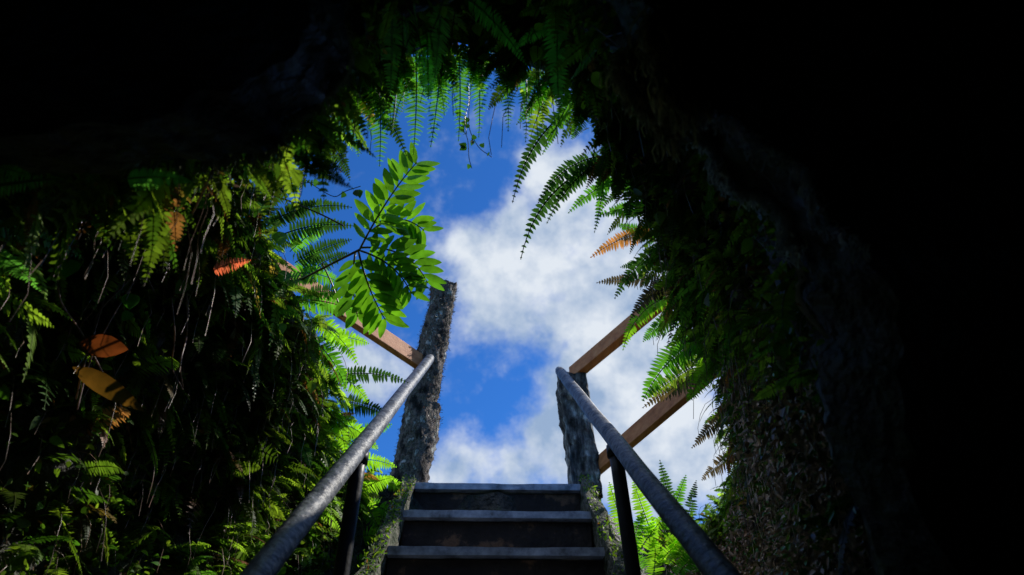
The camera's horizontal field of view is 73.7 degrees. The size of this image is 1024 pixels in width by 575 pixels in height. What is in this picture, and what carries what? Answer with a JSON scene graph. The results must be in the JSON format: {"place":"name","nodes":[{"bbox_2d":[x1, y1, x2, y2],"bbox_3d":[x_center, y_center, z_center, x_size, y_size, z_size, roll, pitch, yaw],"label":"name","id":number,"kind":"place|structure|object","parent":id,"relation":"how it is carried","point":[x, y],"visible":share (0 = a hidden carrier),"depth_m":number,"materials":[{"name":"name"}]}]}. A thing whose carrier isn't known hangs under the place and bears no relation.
{"place":"outdoors","nodes":[
{"label":"outdoors","id":0,"kind":"place"},
{"bbox_2d":[278,260,422,368],"bbox_3d":[-0.877,0.188,3.885,0.044,0.100,1.350,-25,-46,27],"label":"wooden fence","id":1,"kind":"object","parent":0,"point":[396,346],"visible":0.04,"depth_m":4.02,"materials":[{"name":"brown wood"}]},
{"bbox_2d":[232,43,732,526],"label":"sky","id":2,"kind":"structure","parent":0,"point":[515,321],"materials":[{"name":"blue"}]},
{"bbox_2d":[449,0,616,119],"bbox_3d":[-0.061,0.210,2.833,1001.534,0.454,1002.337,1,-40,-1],"label":"ground","id":3,"kind":"structure","parent":0,"point":[486,44],"depth_m":2.01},
{"bbox_2d":[0,0,596,290],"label":"sword fern","id":4,"kind":"object","parent":3,"relation":"on","point":[551,54],"visible":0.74,"depth_m":1.65,"materials":[{"name":"green plant"}]},
{"bbox_2d":[354,473,625,574],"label":"staircase","id":5,"kind":"structure","parent":3,"relation":"on","point":[554,529],"depth_m":3.19,"materials":[{"name":"stone"}]},
{"bbox_2d":[239,354,433,574],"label":"metal handrail","id":6,"kind":"object","parent":5,"relation":"attached to","point":[276,551],"visible":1,"depth_m":1.98,"materials":[{"name":"metal"}]},
{"bbox_2d":[387,280,457,490],"bbox_3d":[-0.528,0.540,4.233,0.330,1.497,0.270,1,-40,-1],"label":"wooden post","id":7,"kind":"object","parent":5,"relation":"on","point":[418,440],"visible":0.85,"depth_m":4.02,"materials":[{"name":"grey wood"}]},
{"bbox_2d":[569,288,716,473],"bbox_3d":[0.827,0.281,3.541,0.208,0.730,1.958,19,-43,-21],"label":"wooden fence","id":8,"kind":"object","parent":5,"relation":"on","point":[652,419],"visible":0.15,"depth_m":3.83,"materials":[{"name":"brown wood"}]},
{"bbox_2d":[555,366,740,574],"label":"metal handrail","id":9,"kind":"object","parent":5,"relation":"attached to","point":[707,556],"visible":1,"depth_m":2.02,"materials":[{"name":"metal"}]},
{"bbox_2d":[0,0,1023,574],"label":"cave wall","id":10,"kind":"structure","parent":3,"relation":"on","point":[896,126],"depth_m":1.15,"materials":[{"name":"black stone"}]},
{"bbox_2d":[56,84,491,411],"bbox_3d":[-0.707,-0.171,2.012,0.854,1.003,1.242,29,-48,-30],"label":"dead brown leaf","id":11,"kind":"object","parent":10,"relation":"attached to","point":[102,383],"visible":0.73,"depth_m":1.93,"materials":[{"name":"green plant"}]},
{"bbox_2d":[301,142,446,337],"bbox_3d":[-0.566,-0.123,2.424,0.753,0.544,0.377,-15,-42,17],"label":"compound leaf plant","id":12,"kind":"object","parent":10,"relation":"attached to","point":[392,294],"visible":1,"depth_m":2.37,"materials":[{"name":"green plant"}]},
{"bbox_2d":[0,0,824,574],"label":"creeping moss plants","id":13,"kind":"object","parent":10,"relation":"on","point":[784,348],"visible":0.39,"depth_m":2.00,"materials":[{"name":"green plant"}]},
{"bbox_2d":[0,0,868,574],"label":"fern foliage","id":14,"kind":"object","parent":10,"relation":"attached to","point":[156,208],"visible":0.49,"depth_m":2.15,"materials":[{"name":"green plant"}]},
{"bbox_2d":[0,0,917,574],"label":"dead fern roots","id":15,"kind":"object","parent":10,"relation":"attached to","point":[812,446],"visible":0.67,"depth_m":1.98,"materials":[{"name":"plant"}]},
{"bbox_2d":[211,44,734,574],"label":"hanging fern","id":16,"kind":"object","parent":10,"relation":"attached to","point":[661,388],"visible":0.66,"depth_m":2.49,"materials":[{"name":"green plant"}]},
{"bbox_2d":[150,4,871,338],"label":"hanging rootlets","id":17,"kind":"object","parent":10,"relation":"attached to","point":[667,96],"visible":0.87,"depth_m":1.32,"materials":[{"name":"black plant"}]},
{"bbox_2d":[555,372,602,499],"bbox_3d":[0.389,0.880,4.068,0.233,0.845,0.196,1,-40,-1],"label":"wooden post","id":18,"kind":"object","parent":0,"point":[579,444],"visible":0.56,"depth_m":4.01,"materials":[{"name":"grey wood"}]}
]}

